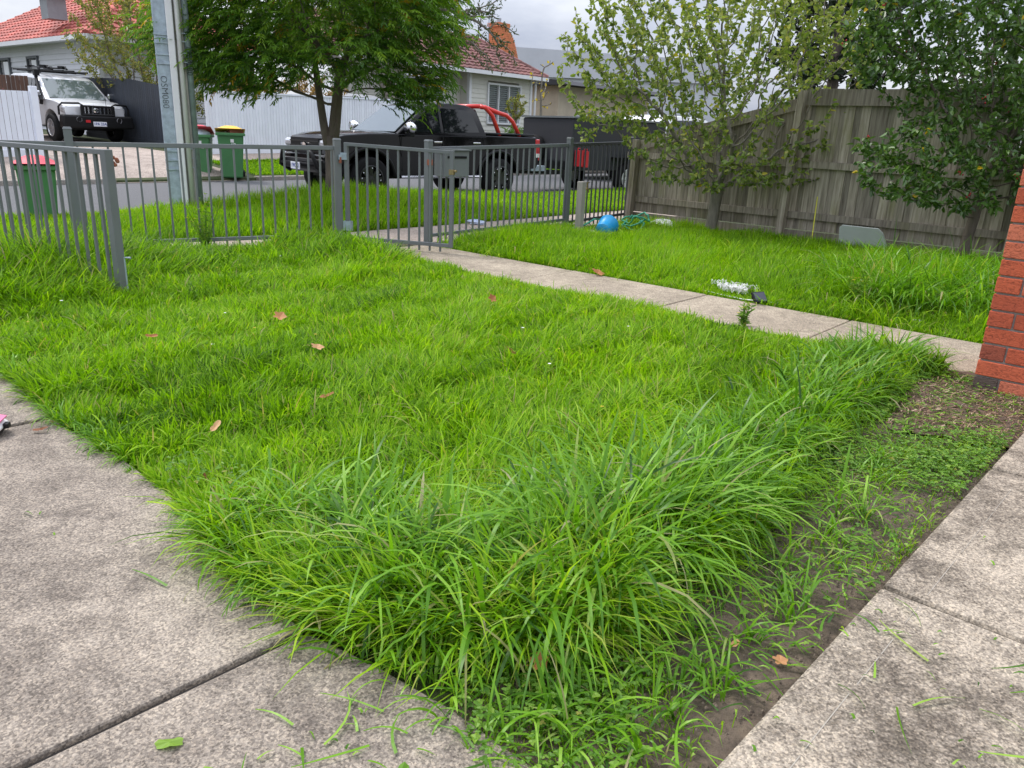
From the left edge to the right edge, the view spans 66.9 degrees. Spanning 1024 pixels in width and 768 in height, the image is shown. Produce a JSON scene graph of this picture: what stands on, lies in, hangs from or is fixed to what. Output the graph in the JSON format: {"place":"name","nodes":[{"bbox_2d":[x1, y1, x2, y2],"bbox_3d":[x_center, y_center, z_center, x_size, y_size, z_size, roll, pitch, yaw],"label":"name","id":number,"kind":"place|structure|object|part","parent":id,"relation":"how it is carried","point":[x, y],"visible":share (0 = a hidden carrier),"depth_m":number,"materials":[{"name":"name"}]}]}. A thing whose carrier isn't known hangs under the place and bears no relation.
{"place":"outdoors","nodes":[
{"label":"outdoors","id":0,"kind":"place"},
{"bbox_2d":[0,374,49,427],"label":"driveway","id":1,"kind":"structure","parent":0,"point":[16,414],"depth_m":3.41,"materials":[{"name":"concrete"}]},
{"bbox_2d":[0,134,241,182],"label":"driveway","id":2,"kind":"structure","parent":0,"point":[131,161],"depth_m":16.68,"materials":[{"name":"concrete"}]},
{"bbox_2d":[0,75,33,138],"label":"brown fence","id":3,"kind":"object","parent":2,"relation":"on","point":[13,81],"visible":0.38,"depth_m":20.45,"materials":[{"name":"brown wood"}]},
{"bbox_2d":[6,64,133,141],"bbox_3d":[-12.419,-7.783,21.443,4.437,1.894,2.052,18,24,37],"label":"parked wagon","id":4,"kind":"object","parent":2,"relation":"on","point":[79,106],"visible":0.84,"depth_m":20.49,"materials":[{"name":"silver metal"}]},
{"bbox_3d":[-13.192,-8.102,21.000,0.792,0.461,0.117,18,24,37],"label":"side window","id":5,"kind":"part","parent":4,"relation":"part of","materials":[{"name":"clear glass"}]},
{"bbox_2d":[82,77,163,142],"bbox_3d":[-10.268,-7.399,21.010,6.301,1.787,0.060,17,23,38],"label":"dark fence","id":6,"kind":"object","parent":2,"relation":"on","point":[140,100],"visible":0.48,"depth_m":20.83,"materials":[{"name":"grey metal"}]},
{"bbox_2d":[197,125,214,172],"bbox_3d":[-6.880,-5.139,17.125,0.560,1.131,0.682,-2,19,-13],"label":"wheelie bin","id":7,"kind":"object","parent":2,"relation":"on","point":[206,134],"visible":0.27,"depth_m":16.91,"materials":[{"name":"green plastic"}]},
{"bbox_2d":[215,125,244,177],"bbox_3d":[-6.202,-5.112,17.118,0.620,1.139,0.760,-4,19,-19],"label":"wheelie bin","id":8,"kind":"object","parent":2,"relation":"on","point":[226,134],"visible":0.74,"depth_m":16.85,"materials":[{"name":"green plastic"}]},
{"bbox_2d":[0,0,258,134],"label":"weatherboard house","id":9,"kind":"structure","parent":0,"point":[31,37],"depth_m":24.95,"materials":[{"name":"white wood"}]},
{"bbox_2d":[0,58,12,85],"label":"window","id":10,"kind":"structure","parent":9,"relation":"in","point":[6,61],"depth_m":27.41,"materials":[{"name":"white glass"}]},
{"bbox_2d":[26,56,40,72],"bbox_3d":[-16.032,-10.365,26.084,0.940,1.240,0.156,17,23,38],"label":"window","id":11,"kind":"structure","parent":9,"relation":"in","point":[35,61],"depth_m":25.85,"materials":[{"name":"white glass"}]},
{"bbox_2d":[39,0,67,20],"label":"roof cooler","id":12,"kind":"object","parent":9,"relation":"on","point":[54,10],"visible":1,"depth_m":23.82,"materials":[{"name":"grey plastic"}]},
{"bbox_2d":[61,0,227,118],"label":"olive bush","id":13,"kind":"object","parent":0,"point":[101,19],"visible":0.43,"depth_m":21.14,"materials":[{"name":"green plant"}]},
{"bbox_2d":[0,420,299,767],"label":"driveway","id":14,"kind":"structure","parent":0,"point":[98,634],"depth_m":2.06,"materials":[{"name":"concrete"}]},
{"bbox_2d":[0,414,10,433],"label":"toy car","id":15,"kind":"object","parent":14,"relation":"on","point":[4,423],"visible":1,"depth_m":3.11,"materials":[{"name":"white plastic"}]},
{"bbox_2d":[33,426,47,430],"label":"fallen leaf","id":16,"kind":"object","parent":14,"relation":"on","point":[38,429],"visible":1,"depth_m":3.16,"materials":[{"name":"brown plant"}]},
{"bbox_2d":[24,634,302,767],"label":"joint","id":17,"kind":"object","parent":14,"relation":"on","point":[70,746],"depth_m":1.73,"materials":[{"name":"grey concrete"}]},
{"bbox_2d":[212,153,279,159],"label":"path","id":18,"kind":"structure","parent":0,"point":[264,156],"depth_m":19.53,"materials":[{"name":"concrete"}]},
{"bbox_2d":[29,634,529,767],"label":"driveway","id":19,"kind":"structure","parent":0,"point":[220,721],"depth_m":1.67,"materials":[{"name":"concrete"}]},
{"bbox_2d":[154,737,182,748],"bbox_3d":[-0.713,0.745,1.608,0.056,0.008,0.032,-1,18,-11],"label":"green leaf","id":20,"kind":"object","parent":19,"relation":"on","point":[163,743],"visible":1,"depth_m":1.61,"materials":[{"name":"green plant"}]},
{"bbox_2d":[398,762,408,767],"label":"green leaf","id":21,"kind":"object","parent":19,"relation":"on","point":[404,765],"visible":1,"depth_m":1.57,"materials":[{"name":"green plant"}]},
{"bbox_2d":[173,231,423,245],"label":"path","id":22,"kind":"structure","parent":0,"point":[370,234],"depth_m":8.92,"materials":[{"name":"concrete"}]},
{"bbox_2d":[0,173,613,214],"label":"road","id":23,"kind":"structure","parent":0,"point":[134,190],"depth_m":15.45,"materials":[{"name":"grey asphalt"}]},
{"bbox_2d":[13,155,57,215],"bbox_3d":[-5.704,-2.284,9.351,0.480,0.924,0.607,-8,21,-28],"label":"wheelie bin","id":24,"kind":"object","parent":23,"relation":"on","point":[44,179],"visible":0.21,"depth_m":9.12,"materials":[{"name":"green plastic"}]},
{"bbox_2d":[279,102,539,191],"bbox_3d":[-2.048,-4.963,16.366,5.516,1.915,2.404,-13,24,-40],"label":"parked ute","id":25,"kind":"object","parent":23,"relation":"on","point":[458,125],"visible":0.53,"depth_m":15.58,"materials":[{"name":"black paint"}]},
{"bbox_2d":[414,108,440,132],"bbox_3d":[-1.788,-5.238,15.339,0.860,0.472,0.135,-13,24,-40],"label":"side window","id":26,"kind":"structure","parent":25,"relation":"in","point":[433,125],"depth_m":15.46,"materials":[{"name":"black glass"}]},
{"bbox_2d":[441,108,478,132],"bbox_3d":[-1.060,-5.408,15.957,0.920,0.472,0.135,-13,24,-40],"label":"side window","id":27,"kind":"structure","parent":25,"relation":"in","point":[454,121],"depth_m":15.90,"materials":[{"name":"black glass"}]},
{"bbox_2d":[513,115,665,188],"bbox_3d":[1.572,-5.712,19.312,4.891,1.765,2.060,-13,24,-40],"label":"camper trailer","id":28,"kind":"object","parent":23,"relation":"on","point":[551,129],"visible":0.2,"depth_m":18.59,"materials":[{"name":"black metal"}]},
{"bbox_2d":[574,148,583,166],"bbox_3d":[1.561,-5.295,18.075,0.157,0.416,0.140,-13,24,-40],"label":"jerry can","id":29,"kind":"object","parent":28,"relation":"attached to","point":[578,156],"visible":0.5,"depth_m":18.03,"materials":[{"name":"red plastic"}]},
{"bbox_2d":[583,149,588,166],"bbox_3d":[1.718,-5.313,18.214,0.157,0.416,0.140,-13,24,-40],"label":"jerry can","id":30,"kind":"object","parent":28,"relation":"attached to","point":[587,156],"visible":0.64,"depth_m":18.17,"materials":[{"name":"red plastic"}]},
{"bbox_2d":[624,115,706,132],"bbox_3d":[4.816,-6.900,22.849,2.280,1.875,4.720,17,23,38],"label":"parked car","id":31,"kind":"object","parent":23,"relation":"on","point":[647,117],"visible":0.01,"depth_m":21.22,"materials":[{"name":"white paint"}]},
{"bbox_3d":[4.568,-6.942,21.141,0.130,0.512,1.080,17,23,38],"label":"side window","id":32,"kind":"part","parent":31,"relation":"part of","materials":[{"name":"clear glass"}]},
{"bbox_2d":[306,92,379,98],"bbox_3d":[-5.743,-8.160,23.820,2.052,1.556,4.248,17,23,38],"label":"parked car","id":33,"kind":"object","parent":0,"point":[352,95],"visible":0.01,"depth_m":23.71,"materials":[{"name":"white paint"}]},
{"bbox_2d":[212,158,559,174],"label":"verge grass","id":34,"kind":"structure","parent":0,"point":[266,167],"depth_m":18.45,"materials":[{"name":"green plant"}]},
{"bbox_2d":[275,0,548,132],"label":"weatherboard house","id":35,"kind":"structure","parent":0,"point":[480,84],"depth_m":30.86,"materials":[{"name":"white wood"}]},
{"bbox_2d":[404,74,444,101],"bbox_3d":[-3.292,-10.656,28.784,0.156,1.440,2.040,17,23,38],"label":"window","id":36,"kind":"structure","parent":35,"relation":"in","point":[404,74],"depth_m":28.80,"materials":[{"name":"grey glass"}]},
{"bbox_2d":[486,82,521,124],"bbox_3d":[-0.350,-11.325,31.380,0.156,1.540,2.040,17,23,38],"label":"window","id":37,"kind":"structure","parent":35,"relation":"in","point":[497,96],"depth_m":31.31,"materials":[{"name":"white glass"}]},
{"bbox_2d":[467,219,483,224],"bbox_3d":[-0.511,-2.255,10.792,0.306,0.085,0.140,11,20,25],"label":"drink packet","id":38,"kind":"object","parent":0,"point":[475,222],"visible":0.77,"depth_m":10.74},
{"bbox_2d":[387,245,571,279],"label":"path","id":39,"kind":"structure","parent":0,"point":[493,265],"depth_m":7.62,"materials":[{"name":"concrete"}]},
{"bbox_2d":[0,129,1016,714],"bbox_3d":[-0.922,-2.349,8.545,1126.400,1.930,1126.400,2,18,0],"label":"ground","id":40,"kind":"structure","parent":0,"point":[367,649],"depth_m":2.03,"materials":[{"name":"green plant"}]},
{"bbox_2d":[0,86,43,156],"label":"white fence","id":41,"kind":"object","parent":40,"relation":"on","point":[33,108],"visible":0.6,"depth_m":15.76,"materials":[{"name":"metal"}]},
{"bbox_2d":[0,178,116,185],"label":"kerb","id":42,"kind":"structure","parent":40,"relation":"on","point":[63,182],"depth_m":14.53,"materials":[{"name":"concrete"}]},
{"bbox_2d":[142,334,157,336],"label":"fallen leaf","id":43,"kind":"object","parent":40,"relation":"on","point":[151,335],"visible":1,"depth_m":4.27,"materials":[{"name":"brown plant"}]},
{"bbox_2d":[0,341,338,639],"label":"fringe grass","id":44,"kind":"structure","parent":40,"relation":"on","point":[84,433],"depth_m":2.31,"materials":[{"name":"green plant"}]},
{"bbox_2d":[0,127,342,244],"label":"steel fence","id":45,"kind":"object","parent":40,"relation":"on","point":[336,170],"visible":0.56,"depth_m":7.59,"materials":[{"name":"metal"}]},
{"bbox_2d":[0,141,130,291],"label":"driveway gate","id":46,"kind":"structure","parent":45,"relation":"attached to","point":[108,163],"depth_m":5.54,"materials":[{"name":"metal"}]},
{"bbox_2d":[340,142,456,251],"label":"pedestrian gate","id":47,"kind":"structure","parent":45,"relation":"attached to","point":[347,223],"depth_m":8.09,"materials":[{"name":"metal"}]},
{"bbox_2d":[150,0,203,205],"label":"power pole","id":48,"kind":"object","parent":40,"relation":"on","point":[177,102],"visible":0.91,"depth_m":10.24,"materials":[{"name":"concrete"}]},
{"bbox_2d":[182,193,225,245],"bbox_3d":[-3.041,-1.597,7.624,0.361,0.586,0.446,-12,23,-37],"label":"weed plant","id":49,"kind":"object","parent":40,"relation":"on","point":[205,234],"visible":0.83,"depth_m":7.64,"materials":[{"name":"green plant"}]},
{"bbox_2d":[209,420,220,431],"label":"fallen leaf","id":50,"kind":"object","parent":40,"relation":"on","point":[216,425],"visible":1,"depth_m":3.05,"materials":[{"name":"brown plant"}]},
{"bbox_2d":[273,311,286,319],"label":"fallen leaf","id":51,"kind":"object","parent":40,"relation":"on","point":[280,315],"visible":1,"depth_m":4.82,"materials":[{"name":"brown plant"}]},
{"bbox_2d":[222,70,347,95],"bbox_3d":[-6.325,-7.654,21.488,3.392,2.112,1.772,-10,22,-33],"label":"bronze hedge","id":52,"kind":"object","parent":40,"relation":"on","point":[302,86],"visible":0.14,"depth_m":21.50,"materials":[{"name":"brown plant"}]},
{"bbox_2d":[0,179,625,238],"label":"verge grass","id":53,"kind":"structure","parent":40,"relation":"on","point":[179,217],"depth_m":10.41,"materials":[{"name":"green plant"}]},
{"bbox_2d":[110,0,487,192],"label":"street tree","id":54,"kind":"object","parent":53,"relation":"on","point":[235,69],"visible":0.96,"depth_m":10.47,"materials":[{"name":"green plant"}]},
{"bbox_2d":[307,343,323,349],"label":"fallen leaf","id":55,"kind":"object","parent":40,"relation":"on","point":[318,346],"visible":1,"depth_m":4.18,"materials":[{"name":"brown plant"}]},
{"bbox_2d":[204,91,444,153],"bbox_3d":[-4.763,-7.237,21.613,0.070,1.624,8.068,17,23,38],"label":"white fence","id":56,"kind":"object","parent":40,"relation":"on","point":[263,122],"visible":0.28,"depth_m":20.07,"materials":[{"name":"metal"}]},
{"bbox_2d":[315,0,519,98],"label":"garden tree","id":57,"kind":"object","parent":40,"relation":"on","point":[479,11],"visible":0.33,"depth_m":23.47,"materials":[{"name":"green plant"}]},
{"bbox_2d":[254,171,606,180],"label":"kerb","id":58,"kind":"structure","parent":40,"relation":"on","point":[288,177],"depth_m":18.18,"materials":[{"name":"concrete"}]},
{"bbox_2d":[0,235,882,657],"bbox_3d":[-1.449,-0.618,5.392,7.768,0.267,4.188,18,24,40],"label":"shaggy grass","id":59,"kind":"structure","parent":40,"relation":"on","point":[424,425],"depth_m":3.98,"materials":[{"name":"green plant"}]},
{"bbox_2d":[488,294,496,300],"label":"fallen leaf","id":60,"kind":"object","parent":40,"relation":"on","point":[492,297],"visible":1,"depth_m":5.50,"materials":[{"name":"brown plant"}]},
{"bbox_2d":[500,125,522,133],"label":"garden plants","id":61,"kind":"object","parent":40,"relation":"on","point":[512,130],"visible":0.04,"depth_m":30.34,"materials":[{"name":"green plant"}]},
{"bbox_2d":[505,92,527,133],"bbox_3d":[0.146,-9.852,28.734,0.852,1.860,0.882,2,18,0],"label":"topiary bush","id":62,"kind":"object","parent":40,"relation":"on","point":[515,116],"visible":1,"depth_m":28.53,"materials":[{"name":"green plant"}]},
{"bbox_2d":[424,137,635,241],"bbox_3d":[0.455,-2.592,10.199,0.148,1.358,4.397,16,23,36],"label":"steel fence","id":63,"kind":"object","parent":40,"relation":"on","point":[570,144],"visible":0.67,"depth_m":9.95,"materials":[{"name":"metal"}]},
{"bbox_2d":[434,149,471,176],"bbox_3d":[-0.673,-2.483,8.690,0.370,0.295,0.230,-13,23,-39],"label":"letterbox","id":64,"kind":"object","parent":63,"relation":"attached to","point":[461,165],"visible":0.81,"depth_m":8.63,"materials":[{"name":"paint"}]},
{"bbox_2d":[530,61,553,115],"bbox_3d":[1.196,-10.798,29.733,0.974,3.038,0.771,-12,23,-38],"label":"yellow sapling","id":65,"kind":"object","parent":40,"relation":"on","point":[543,95],"visible":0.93,"depth_m":29.53,"materials":[{"name":"grey plant"}]},
{"bbox_2d":[165,315,969,738],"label":"tall grass","id":66,"kind":"structure","parent":40,"relation":"on","point":[713,449],"depth_m":2.29,"materials":[{"name":"green plant"}]},
{"bbox_2d":[575,181,589,230],"bbox_3d":[0.913,-2.230,9.985,0.085,0.740,0.206,17,23,38],"label":"tap post","id":67,"kind":"object","parent":40,"relation":"on","point":[582,187],"visible":0.79,"depth_m":9.89,"materials":[{"name":"grey wood"}]},
{"bbox_2d":[532,79,667,115],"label":"house wall","id":68,"kind":"structure","parent":40,"relation":"on","point":[560,105],"depth_m":36.88,"materials":[{"name":"beige brick"}]},
{"bbox_2d":[595,215,618,233],"bbox_3d":[1.232,-2.051,10.159,0.274,0.273,0.236,16,40,22],"label":"ball","id":69,"kind":"object","parent":40,"relation":"on","point":[609,221],"visible":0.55,"depth_m":10.08,"materials":[{"name":"blue plastic"}]},
{"bbox_2d":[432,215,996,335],"bbox_3d":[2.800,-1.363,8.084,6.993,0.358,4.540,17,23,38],"label":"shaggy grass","id":70,"kind":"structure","parent":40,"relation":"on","point":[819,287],"depth_m":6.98,"materials":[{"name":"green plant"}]},
{"bbox_2d":[444,213,1003,343],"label":"garden grass","id":71,"kind":"structure","parent":40,"relation":"on","point":[542,250],"depth_m":7.62,"materials":[{"name":"green plant"}]},
{"bbox_2d":[584,212,649,230],"bbox_3d":[1.297,-2.154,10.399,1.549,0.261,0.445,-14,24,-41],"label":"garden hose","id":72,"kind":"object","parent":71,"relation":"on","point":[633,217],"visible":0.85,"depth_m":10.66,"materials":[{"name":"teal rubber"}]},
{"bbox_2d":[708,278,789,304],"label":"fairy lights","id":73,"kind":"object","parent":71,"relation":"on","point":[735,287],"visible":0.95,"depth_m":6.59,"materials":[{"name":"white plastic"}]},
{"bbox_2d":[765,0,907,107],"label":"conifer tree","id":74,"kind":"object","parent":40,"relation":"on","point":[840,73],"visible":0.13,"depth_m":13.82,"materials":[{"name":"green plant"}]},
{"bbox_2d":[846,267,872,301],"bbox_3d":[2.735,-0.745,6.121,0.182,0.356,0.210,14,21,32],"label":"weed plant","id":75,"kind":"object","parent":40,"relation":"on","point":[856,289],"visible":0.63,"depth_m":6.13,"materials":[{"name":"green plant"}]},
{"bbox_2d":[789,220,1003,319],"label":"rank grass","id":76,"kind":"structure","parent":40,"relation":"on","point":[977,290],"depth_m":6.25,"materials":[{"name":"green plant"}]},
{"bbox_2d":[901,2,1023,129],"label":"neighbour tree","id":77,"kind":"object","parent":40,"relation":"on","point":[979,51],"visible":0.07,"depth_m":14.35,"materials":[{"name":"green plant"}]},
{"bbox_2d":[0,0,1023,147],"label":"sky","id":78,"kind":"structure","parent":0,"point":[539,24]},
{"bbox_2d":[363,210,681,242],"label":"path","id":79,"kind":"structure","parent":0,"point":[413,233],"depth_m":10.34,"materials":[{"name":"concrete"}]},
{"bbox_2d":[516,271,705,306],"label":"path","id":80,"kind":"structure","parent":0,"point":[655,294],"depth_m":6.68,"materials":[{"name":"concrete"}]},
{"bbox_2d":[589,268,604,274],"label":"fallen leaf","id":81,"kind":"object","parent":80,"relation":"on","point":[598,271],"visible":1,"depth_m":7.21,"materials":[{"name":"brown plant"}]},
{"bbox_2d":[516,47,732,121],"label":"grey shed","id":82,"kind":"structure","parent":0,"point":[535,57],"depth_m":48.05,"materials":[{"name":"metal"}]},
{"bbox_2d":[454,378,1009,767],"bbox_3d":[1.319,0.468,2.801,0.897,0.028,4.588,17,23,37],"label":"soil","id":83,"kind":"structure","parent":0,"point":[738,732],"depth_m":2.11,"materials":[{"name":"brown soil"}]},
{"bbox_2d":[25,373,1023,767],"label":"grass clippings","id":84,"kind":"object","parent":83,"relation":"on","point":[639,751],"depth_m":2.02,"materials":[{"name":"green plant"}]},
{"bbox_2d":[165,368,1020,767],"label":"clover","id":85,"kind":"object","parent":83,"relation":"on","point":[935,456],"visible":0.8,"depth_m":2.33,"materials":[{"name":"green plant"}]},
{"bbox_2d":[288,428,922,767],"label":"straggling grass","id":86,"kind":"structure","parent":83,"relation":"on","point":[658,684],"depth_m":1.85,"materials":[{"name":"green plant"}]},
{"bbox_2d":[526,651,548,669],"bbox_3d":[0.059,0.651,1.814,0.063,0.010,0.043,-13,63,-25],"label":"fallen leaf","id":87,"kind":"object","parent":86,"relation":"on","point":[539,658],"visible":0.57,"depth_m":1.82,"materials":[{"name":"brown plant"}]},
{"bbox_2d":[731,639,739,646],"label":"fallen leaf","id":88,"kind":"object","parent":83,"relation":"on","point":[732,642],"visible":0.7,"depth_m":2.00,"materials":[{"name":"brown plant"}]},
{"bbox_2d":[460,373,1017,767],"bbox_3d":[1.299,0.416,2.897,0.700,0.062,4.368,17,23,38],"label":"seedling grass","id":89,"kind":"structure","parent":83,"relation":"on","point":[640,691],"depth_m":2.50,"materials":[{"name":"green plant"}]},
{"bbox_2d":[771,655,787,664],"bbox_3d":[0.669,0.692,1.937,0.040,0.010,0.041,18,23,39],"label":"fallen leaf","id":90,"kind":"object","parent":83,"relation":"on","point":[781,659],"visible":1,"depth_m":1.94,"materials":[{"name":"brown plant"}]},
{"bbox_2d":[885,370,1023,447],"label":"mulch","id":91,"kind":"object","parent":83,"relation":"on","point":[962,415],"visible":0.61,"depth_m":3.86,"materials":[{"name":"wood"}]},
{"bbox_2d":[972,169,1023,396],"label":"brick pier","id":92,"kind":"structure","parent":83,"relation":"on","point":[1000,365],"depth_m":4.11,"materials":[{"name":"red brick"}]},
{"bbox_2d":[661,295,848,340],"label":"path","id":93,"kind":"structure","parent":0,"point":[777,319],"depth_m":5.81,"materials":[{"name":"concrete"}]},
{"bbox_2d":[735,302,755,325],"bbox_3d":[1.637,-0.491,5.445,0.130,0.203,0.143,2,18,0],"label":"weed plant","id":94,"kind":"object","parent":93,"relation":"on","point":[743,315],"visible":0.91,"depth_m":5.45,"materials":[{"name":"green plant"}]},
{"bbox_2d":[751,292,766,302],"bbox_3d":[1.995,-0.704,6.276,0.130,0.081,0.103,-6,20,-24],"label":"solar panel","id":95,"kind":"object","parent":93,"relation":"on","point":[762,295],"visible":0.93,"depth_m":6.25,"materials":[{"name":"black plastic"}]},
{"bbox_2d":[717,589,1023,767],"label":"path","id":96,"kind":"structure","parent":0,"point":[816,705],"depth_m":1.79,"materials":[{"name":"concrete"}]},
{"bbox_2d":[805,321,981,373],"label":"path","id":97,"kind":"structure","parent":0,"point":[973,349],"depth_m":5.24,"materials":[{"name":"concrete"}]},
{"bbox_2d":[883,470,1023,643],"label":"path","id":98,"kind":"structure","parent":0,"point":[948,567],"depth_m":2.40,"materials":[{"name":"concrete"}]},
{"bbox_2d":[991,433,1023,477],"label":"path","id":99,"kind":"structure","parent":0,"point":[1011,460],"depth_m":3.22,"materials":[{"name":"concrete"}]},
{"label":"soil","id":100,"kind":"structure","parent":0,"visible":0},
{"bbox_2d":[650,219,672,225],"bbox_3d":[2.107,-2.240,10.927,0.420,0.188,0.272,17,23,39],"label":"plastic bag","id":101,"kind":"object","parent":100,"relation":"on","point":[663,221],"visible":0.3,"depth_m":10.85,"materials":[{"name":"white plastic"}]},
{"bbox_2d":[556,0,885,229],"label":"fruit tree","id":102,"kind":"object","parent":100,"relation":"on","point":[720,184],"visible":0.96,"depth_m":9.74,"materials":[{"name":"green plant"}]},
{"bbox_2d":[811,197,817,237],"bbox_3d":[3.860,-2.067,9.896,0.012,0.622,0.214,8,19,16],"label":"strap","id":103,"kind":"object","parent":100,"relation":"on","point":[814,216],"visible":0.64,"depth_m":9.89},
{"bbox_2d":[624,88,1023,258],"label":"paling fence","id":104,"kind":"object","parent":100,"relation":"on","point":[844,198],"visible":0.56,"depth_m":9.85,"materials":[{"name":"grey wood"}]},
{"bbox_2d":[838,225,886,247],"bbox_3d":[4.272,-1.693,9.352,0.649,0.401,0.119,17,23,39],"label":"board","id":105,"kind":"object","parent":100,"relation":"on","point":[850,233],"visible":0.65,"depth_m":9.34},
{"bbox_2d":[838,0,1023,255],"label":"berry shrub","id":106,"kind":"object","parent":100,"relation":"on","point":[1013,47],"visible":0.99,"depth_m":7.96,"materials":[{"name":"green plant"}]}
]}

